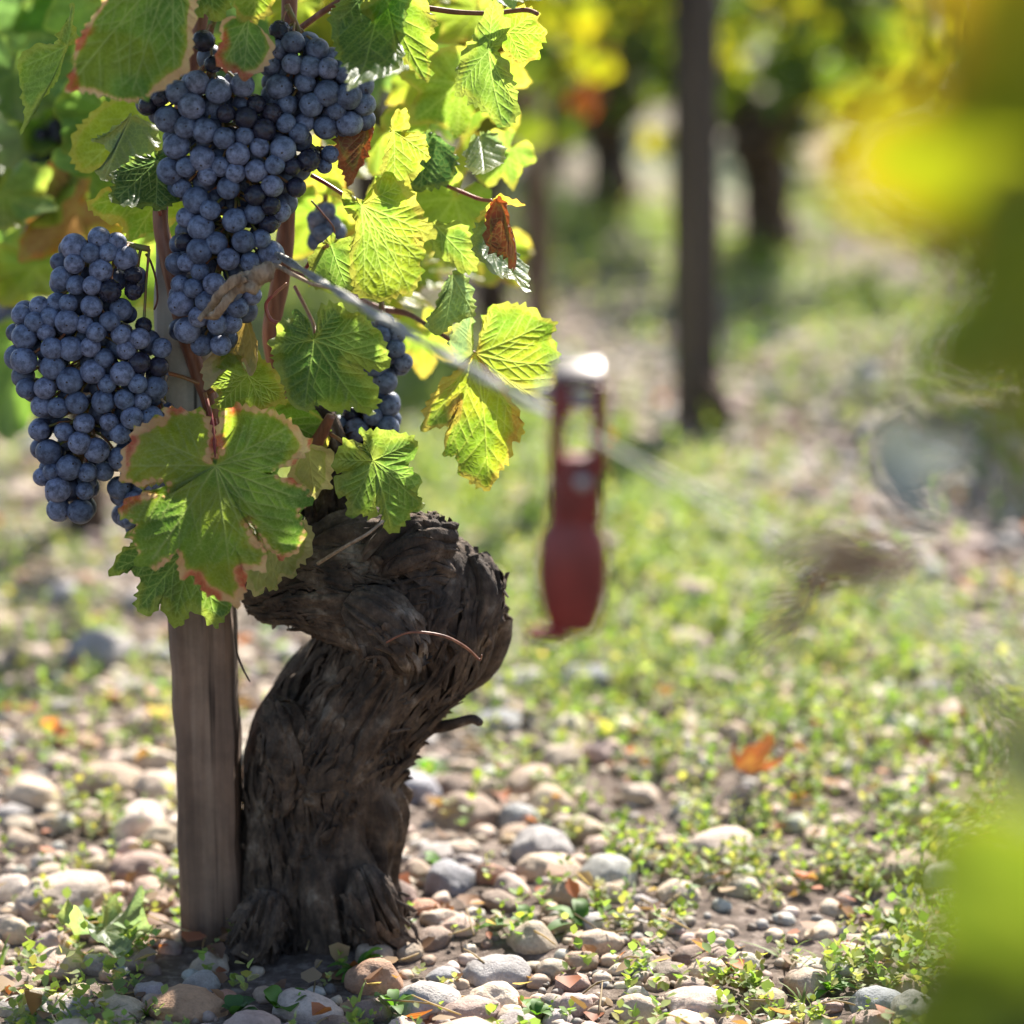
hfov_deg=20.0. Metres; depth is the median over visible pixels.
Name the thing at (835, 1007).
stone
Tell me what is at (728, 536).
stone
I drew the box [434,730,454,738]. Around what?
stone
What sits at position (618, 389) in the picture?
stone
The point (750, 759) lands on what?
fallen leaf
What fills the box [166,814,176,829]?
stone
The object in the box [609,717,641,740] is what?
stone
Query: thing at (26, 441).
stone
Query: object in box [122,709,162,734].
stone
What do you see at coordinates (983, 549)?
stone
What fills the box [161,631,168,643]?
stone
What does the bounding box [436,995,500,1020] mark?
stone
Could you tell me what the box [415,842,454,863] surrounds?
stone
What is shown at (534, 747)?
stone
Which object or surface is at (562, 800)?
stone
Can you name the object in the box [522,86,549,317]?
pale stake
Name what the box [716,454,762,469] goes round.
stone
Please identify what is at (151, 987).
stone
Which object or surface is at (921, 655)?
stone
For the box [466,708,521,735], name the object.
stone
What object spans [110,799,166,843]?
stone
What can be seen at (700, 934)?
stone
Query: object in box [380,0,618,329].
grape vine
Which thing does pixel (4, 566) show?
stone
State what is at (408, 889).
stone
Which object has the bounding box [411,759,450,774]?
weed plant
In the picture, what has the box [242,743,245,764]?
stone
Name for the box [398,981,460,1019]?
stone
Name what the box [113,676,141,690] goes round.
stone
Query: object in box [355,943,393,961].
stone
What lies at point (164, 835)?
stone
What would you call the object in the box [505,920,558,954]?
stone
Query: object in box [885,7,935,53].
grape vine
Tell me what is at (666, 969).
stone
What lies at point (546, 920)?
stone
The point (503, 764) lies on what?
stone
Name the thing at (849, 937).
stone
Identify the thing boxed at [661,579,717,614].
stone
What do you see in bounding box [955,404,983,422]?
stone
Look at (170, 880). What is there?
stone
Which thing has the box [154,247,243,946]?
wooden stake
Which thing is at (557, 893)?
stone
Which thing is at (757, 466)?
stone
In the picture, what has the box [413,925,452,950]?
stone
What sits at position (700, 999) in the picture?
stone
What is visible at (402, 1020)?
stone
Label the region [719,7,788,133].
grape vine
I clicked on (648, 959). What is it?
stone
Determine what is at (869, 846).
stone
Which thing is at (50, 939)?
stone
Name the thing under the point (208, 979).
stone
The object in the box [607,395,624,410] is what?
stone
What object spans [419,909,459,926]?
stone
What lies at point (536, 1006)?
weed plant
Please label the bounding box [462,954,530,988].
stone
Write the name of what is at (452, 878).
stone
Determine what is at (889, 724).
stone
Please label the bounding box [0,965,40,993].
stone
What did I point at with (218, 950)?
litter
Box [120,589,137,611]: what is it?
stone
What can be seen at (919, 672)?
stone
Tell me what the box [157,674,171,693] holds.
stone
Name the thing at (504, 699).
stone
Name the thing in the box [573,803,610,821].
stone
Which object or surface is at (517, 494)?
stone
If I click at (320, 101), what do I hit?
grape bunch
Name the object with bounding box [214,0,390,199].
grape vine
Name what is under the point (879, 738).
stone
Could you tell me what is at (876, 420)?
stone
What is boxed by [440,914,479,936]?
stone
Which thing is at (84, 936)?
stone
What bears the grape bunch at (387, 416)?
attached to the old vine at (378, 584)
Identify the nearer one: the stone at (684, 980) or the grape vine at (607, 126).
the stone at (684, 980)
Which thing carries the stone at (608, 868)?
on the ground
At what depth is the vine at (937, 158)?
0.73 m
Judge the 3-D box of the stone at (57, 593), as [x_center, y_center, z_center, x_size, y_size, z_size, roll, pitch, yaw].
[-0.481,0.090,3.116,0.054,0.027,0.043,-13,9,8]
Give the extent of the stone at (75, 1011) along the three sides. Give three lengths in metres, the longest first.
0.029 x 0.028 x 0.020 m
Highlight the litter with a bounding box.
[0,394,1023,1023]
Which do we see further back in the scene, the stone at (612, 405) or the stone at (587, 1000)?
the stone at (612, 405)
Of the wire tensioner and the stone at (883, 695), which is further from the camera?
the stone at (883, 695)
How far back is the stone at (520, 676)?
2.71 m
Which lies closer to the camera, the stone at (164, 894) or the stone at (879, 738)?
the stone at (164, 894)
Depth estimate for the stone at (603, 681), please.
2.72 m
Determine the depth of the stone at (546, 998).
1.96 m
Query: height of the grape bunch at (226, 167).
0.226 m
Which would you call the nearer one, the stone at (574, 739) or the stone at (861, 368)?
the stone at (574, 739)
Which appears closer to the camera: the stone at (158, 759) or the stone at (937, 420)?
the stone at (158, 759)
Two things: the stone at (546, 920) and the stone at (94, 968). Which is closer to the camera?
the stone at (94, 968)
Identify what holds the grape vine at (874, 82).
on the ground
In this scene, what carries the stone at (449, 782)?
on the ground
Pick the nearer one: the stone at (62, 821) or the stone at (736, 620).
the stone at (62, 821)
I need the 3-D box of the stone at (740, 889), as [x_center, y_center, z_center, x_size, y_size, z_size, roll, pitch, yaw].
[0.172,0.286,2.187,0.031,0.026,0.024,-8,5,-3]
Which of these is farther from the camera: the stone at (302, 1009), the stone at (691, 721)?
the stone at (691, 721)
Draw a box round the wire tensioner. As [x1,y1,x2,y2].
[527,360,607,641]
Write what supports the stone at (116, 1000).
on the ground
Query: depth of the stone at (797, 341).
4.75 m
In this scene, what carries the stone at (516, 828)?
on the ground
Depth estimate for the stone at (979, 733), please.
2.57 m
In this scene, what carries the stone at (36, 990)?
on the ground
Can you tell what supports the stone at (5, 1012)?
on the ground
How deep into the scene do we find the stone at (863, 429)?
4.03 m
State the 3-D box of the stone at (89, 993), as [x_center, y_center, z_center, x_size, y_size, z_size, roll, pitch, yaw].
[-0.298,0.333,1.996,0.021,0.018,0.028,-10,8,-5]
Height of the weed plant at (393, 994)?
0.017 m
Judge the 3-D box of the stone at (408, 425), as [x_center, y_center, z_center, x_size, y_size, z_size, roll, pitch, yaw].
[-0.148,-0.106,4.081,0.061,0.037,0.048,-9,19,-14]
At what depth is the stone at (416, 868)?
2.21 m
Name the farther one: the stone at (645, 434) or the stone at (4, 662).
the stone at (645, 434)
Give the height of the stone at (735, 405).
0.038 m
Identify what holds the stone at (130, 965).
on the ground
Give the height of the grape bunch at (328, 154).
0.023 m
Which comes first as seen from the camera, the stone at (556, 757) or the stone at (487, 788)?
the stone at (487, 788)
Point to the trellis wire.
(444, 355)
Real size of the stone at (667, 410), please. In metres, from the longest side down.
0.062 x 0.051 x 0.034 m
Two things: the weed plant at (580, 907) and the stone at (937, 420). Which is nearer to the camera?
the weed plant at (580, 907)
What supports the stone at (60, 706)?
on the ground
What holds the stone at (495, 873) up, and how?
on the ground
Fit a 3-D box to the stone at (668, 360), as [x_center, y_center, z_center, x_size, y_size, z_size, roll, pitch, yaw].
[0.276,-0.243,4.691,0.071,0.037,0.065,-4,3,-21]
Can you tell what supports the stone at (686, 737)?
on the ground
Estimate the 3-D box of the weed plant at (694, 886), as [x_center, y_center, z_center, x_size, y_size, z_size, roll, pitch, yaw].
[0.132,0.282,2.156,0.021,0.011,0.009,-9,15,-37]
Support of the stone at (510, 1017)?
on the ground
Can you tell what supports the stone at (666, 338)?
on the ground
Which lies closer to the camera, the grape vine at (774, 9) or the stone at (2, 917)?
the stone at (2, 917)
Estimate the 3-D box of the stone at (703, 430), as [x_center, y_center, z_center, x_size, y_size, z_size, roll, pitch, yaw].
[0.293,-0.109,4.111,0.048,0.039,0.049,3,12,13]
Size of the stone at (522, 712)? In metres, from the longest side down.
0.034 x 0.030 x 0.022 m
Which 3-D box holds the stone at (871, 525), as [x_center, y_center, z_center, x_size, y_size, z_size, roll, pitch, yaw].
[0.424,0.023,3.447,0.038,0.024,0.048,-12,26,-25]
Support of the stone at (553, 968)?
on the ground
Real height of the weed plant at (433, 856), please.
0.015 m
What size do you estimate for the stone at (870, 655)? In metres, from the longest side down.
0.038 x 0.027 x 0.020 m
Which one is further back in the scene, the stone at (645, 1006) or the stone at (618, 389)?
the stone at (618, 389)
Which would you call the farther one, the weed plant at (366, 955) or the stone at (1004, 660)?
the stone at (1004, 660)
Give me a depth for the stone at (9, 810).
2.37 m
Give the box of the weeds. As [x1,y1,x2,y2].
[0,163,1023,1023]
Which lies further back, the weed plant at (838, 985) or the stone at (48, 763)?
the stone at (48, 763)
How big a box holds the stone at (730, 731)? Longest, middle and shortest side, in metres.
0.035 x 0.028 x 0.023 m
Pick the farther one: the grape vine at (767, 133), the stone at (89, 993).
the grape vine at (767, 133)
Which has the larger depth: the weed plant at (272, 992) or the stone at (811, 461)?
the stone at (811, 461)
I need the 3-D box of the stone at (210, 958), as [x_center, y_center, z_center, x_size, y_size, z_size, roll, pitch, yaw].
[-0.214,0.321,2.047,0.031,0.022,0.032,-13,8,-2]
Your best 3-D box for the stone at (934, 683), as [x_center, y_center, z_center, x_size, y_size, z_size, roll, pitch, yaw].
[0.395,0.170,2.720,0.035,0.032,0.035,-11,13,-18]
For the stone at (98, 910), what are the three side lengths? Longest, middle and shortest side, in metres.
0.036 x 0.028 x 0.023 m
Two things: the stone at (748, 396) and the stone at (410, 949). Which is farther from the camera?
the stone at (748, 396)
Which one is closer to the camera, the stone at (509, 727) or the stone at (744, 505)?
the stone at (509, 727)
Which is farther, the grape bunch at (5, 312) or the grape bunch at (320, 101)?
the grape bunch at (5, 312)
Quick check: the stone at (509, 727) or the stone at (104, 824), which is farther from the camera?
the stone at (509, 727)
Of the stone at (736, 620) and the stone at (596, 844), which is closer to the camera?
the stone at (596, 844)
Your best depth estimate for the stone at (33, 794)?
2.39 m
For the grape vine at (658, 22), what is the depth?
12.47 m
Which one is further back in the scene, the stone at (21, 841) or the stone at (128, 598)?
the stone at (128, 598)
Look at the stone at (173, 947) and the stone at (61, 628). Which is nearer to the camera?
the stone at (173, 947)
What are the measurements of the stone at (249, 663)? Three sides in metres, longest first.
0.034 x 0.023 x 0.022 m
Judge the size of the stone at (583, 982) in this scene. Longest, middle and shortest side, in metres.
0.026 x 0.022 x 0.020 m
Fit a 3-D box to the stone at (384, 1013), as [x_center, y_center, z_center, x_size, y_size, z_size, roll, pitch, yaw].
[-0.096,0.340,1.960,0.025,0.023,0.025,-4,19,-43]
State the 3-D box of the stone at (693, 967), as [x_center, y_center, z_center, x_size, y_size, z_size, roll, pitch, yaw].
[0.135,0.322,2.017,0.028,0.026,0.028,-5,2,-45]
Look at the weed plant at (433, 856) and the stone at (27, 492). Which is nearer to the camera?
the weed plant at (433, 856)
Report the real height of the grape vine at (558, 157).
1.107 m
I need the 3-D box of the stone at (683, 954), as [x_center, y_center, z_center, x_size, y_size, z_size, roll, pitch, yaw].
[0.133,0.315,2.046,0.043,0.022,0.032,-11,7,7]
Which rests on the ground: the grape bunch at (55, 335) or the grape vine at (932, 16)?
the grape vine at (932, 16)
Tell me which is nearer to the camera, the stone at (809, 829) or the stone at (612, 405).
the stone at (809, 829)
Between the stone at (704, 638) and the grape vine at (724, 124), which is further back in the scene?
the grape vine at (724, 124)
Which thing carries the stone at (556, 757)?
on the ground
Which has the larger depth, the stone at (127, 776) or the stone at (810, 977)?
the stone at (127, 776)
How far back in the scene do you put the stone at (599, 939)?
2.06 m
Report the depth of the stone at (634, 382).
4.42 m
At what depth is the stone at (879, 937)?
2.07 m
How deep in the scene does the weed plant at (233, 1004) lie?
1.95 m
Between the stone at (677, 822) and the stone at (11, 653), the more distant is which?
the stone at (11, 653)
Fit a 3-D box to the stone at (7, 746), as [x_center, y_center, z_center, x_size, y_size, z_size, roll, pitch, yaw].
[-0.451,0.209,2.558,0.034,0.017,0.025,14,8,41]
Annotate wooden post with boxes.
[672,0,719,428]
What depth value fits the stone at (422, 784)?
2.40 m
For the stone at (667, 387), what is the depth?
4.39 m
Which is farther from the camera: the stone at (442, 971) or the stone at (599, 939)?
the stone at (599, 939)
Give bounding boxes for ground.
[0,9,1023,1023]
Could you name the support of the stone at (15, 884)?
on the ground
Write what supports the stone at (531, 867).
on the ground
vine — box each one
[0,0,561,967]
[0,35,260,535]
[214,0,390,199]
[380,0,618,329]
[522,12,670,170]
[548,0,736,225]
[625,0,938,261]
[655,19,671,65]
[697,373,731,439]
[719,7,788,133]
[726,1,934,118]
[733,0,1023,1023]
[768,7,808,43]
[816,0,936,143]
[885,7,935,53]
[918,11,937,31]
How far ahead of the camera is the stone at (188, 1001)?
1.95 m
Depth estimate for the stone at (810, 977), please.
1.99 m
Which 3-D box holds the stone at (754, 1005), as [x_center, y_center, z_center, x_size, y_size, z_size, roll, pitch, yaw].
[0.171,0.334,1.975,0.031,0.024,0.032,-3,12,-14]
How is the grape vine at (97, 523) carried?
on the ground
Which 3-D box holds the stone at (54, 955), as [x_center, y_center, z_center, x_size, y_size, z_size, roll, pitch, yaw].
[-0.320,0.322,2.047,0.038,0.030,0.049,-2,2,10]
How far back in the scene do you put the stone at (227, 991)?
1.98 m
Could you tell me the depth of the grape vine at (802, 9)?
8.13 m
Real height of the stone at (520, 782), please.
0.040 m
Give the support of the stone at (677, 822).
on the ground
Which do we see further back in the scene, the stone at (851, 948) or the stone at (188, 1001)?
the stone at (851, 948)
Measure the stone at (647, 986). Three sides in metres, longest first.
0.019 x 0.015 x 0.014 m
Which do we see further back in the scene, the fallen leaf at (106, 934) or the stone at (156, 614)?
the stone at (156, 614)
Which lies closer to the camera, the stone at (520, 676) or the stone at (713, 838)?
the stone at (713, 838)
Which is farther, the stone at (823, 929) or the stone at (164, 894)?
the stone at (164, 894)
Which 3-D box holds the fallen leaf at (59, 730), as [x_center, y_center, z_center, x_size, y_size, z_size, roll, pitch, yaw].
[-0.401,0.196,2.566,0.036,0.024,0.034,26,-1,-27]
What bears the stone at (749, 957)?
on the ground
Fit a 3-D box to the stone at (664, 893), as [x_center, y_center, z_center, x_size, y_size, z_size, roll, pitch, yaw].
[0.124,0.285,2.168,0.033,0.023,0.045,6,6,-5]
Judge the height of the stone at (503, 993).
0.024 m
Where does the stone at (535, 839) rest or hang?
on the ground
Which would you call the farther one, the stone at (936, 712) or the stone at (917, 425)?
the stone at (917, 425)
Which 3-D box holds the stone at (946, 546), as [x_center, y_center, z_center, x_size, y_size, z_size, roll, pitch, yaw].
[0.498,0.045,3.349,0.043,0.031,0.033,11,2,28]
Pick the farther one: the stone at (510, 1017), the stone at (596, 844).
the stone at (596, 844)
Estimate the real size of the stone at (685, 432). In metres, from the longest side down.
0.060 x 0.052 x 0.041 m
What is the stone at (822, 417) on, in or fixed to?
on the ground
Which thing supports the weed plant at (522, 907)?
on the ground
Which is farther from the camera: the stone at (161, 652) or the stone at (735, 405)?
the stone at (735, 405)
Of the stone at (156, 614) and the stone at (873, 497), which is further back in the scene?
the stone at (873, 497)
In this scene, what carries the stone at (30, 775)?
on the ground
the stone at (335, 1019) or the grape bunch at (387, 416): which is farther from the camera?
the grape bunch at (387, 416)
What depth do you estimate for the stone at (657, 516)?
3.44 m
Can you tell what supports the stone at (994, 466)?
on the ground
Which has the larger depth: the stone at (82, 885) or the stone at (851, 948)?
the stone at (82, 885)
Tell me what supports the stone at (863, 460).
on the ground
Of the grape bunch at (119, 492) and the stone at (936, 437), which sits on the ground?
the stone at (936, 437)
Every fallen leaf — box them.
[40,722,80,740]
[57,885,161,957]
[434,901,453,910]
[731,732,793,774]
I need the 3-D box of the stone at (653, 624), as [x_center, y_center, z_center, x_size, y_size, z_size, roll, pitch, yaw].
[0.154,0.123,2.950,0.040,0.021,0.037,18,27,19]
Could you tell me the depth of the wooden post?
4.07 m
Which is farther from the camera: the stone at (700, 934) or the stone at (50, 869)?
the stone at (50, 869)
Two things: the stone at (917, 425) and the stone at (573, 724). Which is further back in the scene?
the stone at (917, 425)
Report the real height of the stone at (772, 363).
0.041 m
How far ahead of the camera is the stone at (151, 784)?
2.40 m
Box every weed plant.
[78,905,102,926]
[221,994,257,1015]
[264,985,305,1011]
[327,947,382,982]
[374,989,413,1013]
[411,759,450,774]
[424,850,453,864]
[475,904,531,930]
[522,998,556,1015]
[547,898,588,930]
[687,883,700,890]
[815,974,856,999]
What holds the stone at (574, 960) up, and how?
on the ground
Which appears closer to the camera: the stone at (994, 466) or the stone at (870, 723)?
the stone at (870, 723)
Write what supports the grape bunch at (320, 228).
hanging from the old vine at (378, 584)
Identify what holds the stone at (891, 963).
on the ground
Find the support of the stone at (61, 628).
on the ground
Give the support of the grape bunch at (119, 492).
hanging from the old vine at (378, 584)
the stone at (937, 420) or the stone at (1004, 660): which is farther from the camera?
the stone at (937, 420)
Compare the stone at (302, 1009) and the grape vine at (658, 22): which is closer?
the stone at (302, 1009)
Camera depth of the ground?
2.84 m
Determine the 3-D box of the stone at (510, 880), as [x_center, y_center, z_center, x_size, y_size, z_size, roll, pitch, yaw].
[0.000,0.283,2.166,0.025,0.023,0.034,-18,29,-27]
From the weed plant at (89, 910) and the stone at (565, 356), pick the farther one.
the stone at (565, 356)
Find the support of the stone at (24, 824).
on the ground
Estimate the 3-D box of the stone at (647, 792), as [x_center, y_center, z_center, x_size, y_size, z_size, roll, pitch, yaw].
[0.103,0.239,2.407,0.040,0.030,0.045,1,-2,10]
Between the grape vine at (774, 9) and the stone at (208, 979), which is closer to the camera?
the stone at (208, 979)
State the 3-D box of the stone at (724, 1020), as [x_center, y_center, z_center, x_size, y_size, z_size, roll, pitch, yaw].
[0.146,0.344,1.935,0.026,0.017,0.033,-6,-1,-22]
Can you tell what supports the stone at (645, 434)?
on the ground
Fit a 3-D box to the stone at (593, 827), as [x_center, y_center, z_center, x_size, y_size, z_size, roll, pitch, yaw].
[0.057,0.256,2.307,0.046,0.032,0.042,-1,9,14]
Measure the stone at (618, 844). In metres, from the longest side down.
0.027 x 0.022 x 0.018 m
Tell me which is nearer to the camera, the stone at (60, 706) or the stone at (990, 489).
the stone at (60, 706)
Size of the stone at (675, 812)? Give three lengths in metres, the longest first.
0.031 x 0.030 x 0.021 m
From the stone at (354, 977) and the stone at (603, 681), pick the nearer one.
the stone at (354, 977)
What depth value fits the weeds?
2.85 m
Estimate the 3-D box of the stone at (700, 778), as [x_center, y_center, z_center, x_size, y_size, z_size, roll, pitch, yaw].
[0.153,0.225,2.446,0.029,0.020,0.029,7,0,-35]
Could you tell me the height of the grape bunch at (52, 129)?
0.076 m
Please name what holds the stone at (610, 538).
on the ground
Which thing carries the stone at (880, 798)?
on the ground
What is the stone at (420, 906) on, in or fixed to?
on the ground
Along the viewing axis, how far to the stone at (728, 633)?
2.92 m
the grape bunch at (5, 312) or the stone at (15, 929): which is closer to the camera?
the stone at (15, 929)
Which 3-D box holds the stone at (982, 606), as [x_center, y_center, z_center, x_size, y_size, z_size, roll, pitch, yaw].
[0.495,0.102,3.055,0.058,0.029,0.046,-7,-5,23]
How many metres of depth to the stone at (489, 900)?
2.13 m
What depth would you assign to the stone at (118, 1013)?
1.93 m
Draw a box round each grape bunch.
[0,307,13,321]
[4,226,171,523]
[30,116,61,161]
[107,387,173,531]
[135,21,320,355]
[261,4,375,139]
[306,194,346,250]
[309,144,338,173]
[337,301,412,443]
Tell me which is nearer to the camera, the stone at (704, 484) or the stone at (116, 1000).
the stone at (116, 1000)
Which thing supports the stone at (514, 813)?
on the ground
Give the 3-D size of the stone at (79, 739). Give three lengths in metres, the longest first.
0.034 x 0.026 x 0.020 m
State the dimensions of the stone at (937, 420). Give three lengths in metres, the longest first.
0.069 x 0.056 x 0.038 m
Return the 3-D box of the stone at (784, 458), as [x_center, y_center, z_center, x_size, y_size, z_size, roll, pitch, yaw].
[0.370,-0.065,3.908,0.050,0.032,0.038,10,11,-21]
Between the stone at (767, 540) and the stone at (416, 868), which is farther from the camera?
the stone at (767, 540)
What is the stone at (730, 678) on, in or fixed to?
on the ground
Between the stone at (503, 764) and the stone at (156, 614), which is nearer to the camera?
the stone at (503, 764)
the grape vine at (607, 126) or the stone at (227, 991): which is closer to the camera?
the stone at (227, 991)
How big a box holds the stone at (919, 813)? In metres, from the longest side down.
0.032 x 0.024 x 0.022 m
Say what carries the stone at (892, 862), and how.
on the ground
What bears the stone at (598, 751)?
on the ground
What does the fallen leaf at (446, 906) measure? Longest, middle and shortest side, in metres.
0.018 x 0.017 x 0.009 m
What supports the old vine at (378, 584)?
on the ground
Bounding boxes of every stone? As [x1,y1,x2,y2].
[0,483,44,502]
[0,560,22,577]
[0,615,19,631]
[0,652,10,666]
[0,740,16,754]
[0,803,32,820]
[0,874,29,902]
[0,914,16,923]
[0,918,32,944]
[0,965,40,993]
[0,994,52,1017]
[2,778,61,809]
[3,816,33,833]
[3,830,39,854]
[4,645,58,667]
[5,772,43,789]
[14,870,109,924]
[16,434,55,452]
[19,987,47,996]
[31,863,68,879]
[33,946,82,981]
[35,929,75,950]
[41,753,79,772]
[42,813,76,834]
[43,582,88,604]
[43,625,70,642]
[45,699,75,714]
[54,995,94,1017]
[56,919,90,938]
[57,628,140,674]
[63,983,93,996]
[73,733,101,751]
[73,760,143,797]
[81,811,113,836]
[81,953,118,975]
[94,906,101,927]
[94,993,146,1019]
[107,1010,135,1023]
[108,850,172,884]
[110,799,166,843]
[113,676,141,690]
[116,941,155,970]
[118,745,175,770]
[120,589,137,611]
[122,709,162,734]
[128,876,175,914]
[133,770,176,804]
[134,981,162,1000]
[135,604,166,619]
[139,823,176,851]
[140,643,169,661]
[146,983,227,1023]
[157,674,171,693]
[158,939,183,954]
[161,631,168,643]
[162,867,178,888]
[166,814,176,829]
[182,970,220,991]
[189,951,228,973]
[213,989,236,996]
[238,657,257,675]
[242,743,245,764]
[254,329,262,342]
[272,987,343,1023]
[319,1015,349,1023]
[344,958,402,995]
[352,998,391,1023]
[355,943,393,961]
[389,1017,415,1023]
[397,939,423,961]
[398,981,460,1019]
[400,859,429,877]
[400,880,417,903]
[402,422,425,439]
[405,769,441,804]
[412,898,440,914]
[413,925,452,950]
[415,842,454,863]
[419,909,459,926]
[424,858,475,896]
[425,966,461,981]
[430,792,499,830]
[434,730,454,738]
[434,772,474,796]
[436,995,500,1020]
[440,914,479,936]
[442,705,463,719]
[448,841,479,855]
[451,854,483,864]
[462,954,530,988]
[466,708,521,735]
[470,981,523,1007]
[474,779,507,798]
[475,864,505,884]
[480,889,522,912]
[483,755,519,772]
[487,687,512,708]
[491,668,545,692]
[493,489,536,509]
[493,872,530,900]
[497,802,538,826]
[498,1010,535,1023]
[499,823,527,837]
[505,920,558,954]
[506,703,538,721]
[506,764,557,796]
[510,825,574,862]
[515,852,581,881]
[526,783,575,819]
[527,742,552,759]
[534,958,570,980]
[539,742,583,781]
[540,914,582,932]
[540,993,560,1015]
[541,878,588,906]
[542,1008,572,1023]
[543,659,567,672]
[544,714,586,740]
[551,734,583,747]
[554,970,589,991]
[557,814,613,843]
[559,353,575,359]
[559,992,592,1017]
[560,664,614,691]
[565,951,598,970]
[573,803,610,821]
[574,929,624,955]
[579,738,628,763]
[579,854,636,890]
[583,836,613,856]
[589,381,631,397]
[594,883,626,903]
[605,533,634,556]
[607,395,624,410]
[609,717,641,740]
[611,376,643,389]
[613,783,658,805]
[614,839,642,852]
[614,993,661,1023]
[619,947,656,964]
[623,842,652,871]
[629,429,667,444]
[644,976,669,990]
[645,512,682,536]
[646,621,676,636]
[652,961,689,980]
[656,330,672,349]
[656,879,701,905]
[658,405,673,417]
[660,381,673,394]
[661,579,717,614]
[663,353,673,365]
[664,986,730,1018]
[666,629,712,653]
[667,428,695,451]
[667,711,699,728]
[668,798,701,818]
[671,944,729,965]
[673,809,712,826]
[674,732,700,750]
[674,826,762,871]
[674,975,708,988]
[677,767,715,784]
[686,479,722,495]
[687,957,727,985]
[693,929,729,942]
[696,667,742,697]
[699,519,743,541]
[701,424,736,436]
[707,614,742,633]
[715,722,751,742]
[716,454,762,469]
[716,629,737,642]
[716,1015,751,1023]
[720,874,760,897]
[722,388,760,403]
[727,952,760,970]
[728,399,747,415]
[732,865,759,883]
[737,496,773,513]
[738,460,773,476]
[740,986,786,1013]
[749,354,786,372]
[752,533,771,549]
[758,600,785,613]
[759,413,801,434]
[769,452,800,466]
[779,335,819,355]
[784,967,827,999]
[789,956,832,974]
[792,454,833,470]
[803,406,832,428]
[803,826,839,848]
[804,920,836,939]
[810,998,843,1013]
[819,898,846,916]
[840,942,868,959]
[844,361,886,385]
[846,934,865,947]
[846,1010,881,1023]
[848,420,877,439]
[848,842,887,860]
[848,985,893,1013]
[850,519,887,535]
[853,415,881,424]
[859,451,868,465]
[859,488,889,510]
[861,711,897,726]
[862,686,887,702]
[864,644,891,661]
[868,728,903,749]
[869,932,901,955]
[870,849,918,882]
[874,714,926,741]
[875,959,909,970]
[876,782,913,805]
[904,804,937,824]
[906,661,930,676]
[908,646,938,666]
[911,410,957,430]
[911,421,923,429]
[911,676,951,698]
[922,429,941,440]
[928,537,958,554]
[931,703,976,727]
[946,553,983,572]
[951,538,994,562]
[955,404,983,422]
[960,594,1010,613]
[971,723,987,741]
[981,478,1019,505]
[985,460,1016,479]
[994,654,1023,668]
[995,400,1011,409]
[998,435,1019,450]
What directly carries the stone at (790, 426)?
on the ground
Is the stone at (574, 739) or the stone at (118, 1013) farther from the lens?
the stone at (574, 739)
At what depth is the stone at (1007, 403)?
4.22 m
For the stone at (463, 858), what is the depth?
2.23 m
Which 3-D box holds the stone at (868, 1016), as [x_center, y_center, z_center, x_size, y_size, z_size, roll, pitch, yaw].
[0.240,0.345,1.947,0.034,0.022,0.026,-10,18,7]
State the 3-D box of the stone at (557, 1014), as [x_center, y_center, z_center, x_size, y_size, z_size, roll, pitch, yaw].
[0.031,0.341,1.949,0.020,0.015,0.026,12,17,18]
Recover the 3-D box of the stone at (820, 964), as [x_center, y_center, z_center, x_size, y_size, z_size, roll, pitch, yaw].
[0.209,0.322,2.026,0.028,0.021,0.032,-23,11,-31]
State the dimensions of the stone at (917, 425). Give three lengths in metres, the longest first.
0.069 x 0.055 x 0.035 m
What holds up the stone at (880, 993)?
on the ground
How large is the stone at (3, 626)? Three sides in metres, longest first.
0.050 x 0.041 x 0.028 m
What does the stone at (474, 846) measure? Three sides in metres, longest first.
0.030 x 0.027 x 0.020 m
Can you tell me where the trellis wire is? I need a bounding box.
[274,251,1023,667]
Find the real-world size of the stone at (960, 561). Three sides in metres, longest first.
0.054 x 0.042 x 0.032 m
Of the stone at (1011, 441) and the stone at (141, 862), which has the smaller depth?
the stone at (141, 862)
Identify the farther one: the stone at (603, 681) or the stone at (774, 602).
the stone at (774, 602)
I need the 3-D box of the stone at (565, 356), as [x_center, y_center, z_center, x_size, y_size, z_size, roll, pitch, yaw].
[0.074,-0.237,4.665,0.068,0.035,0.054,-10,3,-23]
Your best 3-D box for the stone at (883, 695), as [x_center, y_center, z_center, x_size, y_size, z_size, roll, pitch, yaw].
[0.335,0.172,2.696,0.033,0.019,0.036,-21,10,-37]
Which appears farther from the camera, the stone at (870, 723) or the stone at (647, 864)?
the stone at (870, 723)
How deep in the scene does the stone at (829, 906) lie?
2.15 m
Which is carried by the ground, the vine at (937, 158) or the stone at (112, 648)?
the stone at (112, 648)
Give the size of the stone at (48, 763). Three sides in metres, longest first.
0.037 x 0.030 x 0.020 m
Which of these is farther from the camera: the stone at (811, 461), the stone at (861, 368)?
the stone at (861, 368)
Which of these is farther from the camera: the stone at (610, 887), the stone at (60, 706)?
the stone at (60, 706)
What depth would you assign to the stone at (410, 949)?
2.05 m
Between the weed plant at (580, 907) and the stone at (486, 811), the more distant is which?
the stone at (486, 811)
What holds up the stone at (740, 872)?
on the ground
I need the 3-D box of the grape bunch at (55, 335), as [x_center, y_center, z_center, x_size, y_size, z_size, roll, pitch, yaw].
[-0.289,-0.093,1.979,0.118,0.207,0.058,0,12,0]

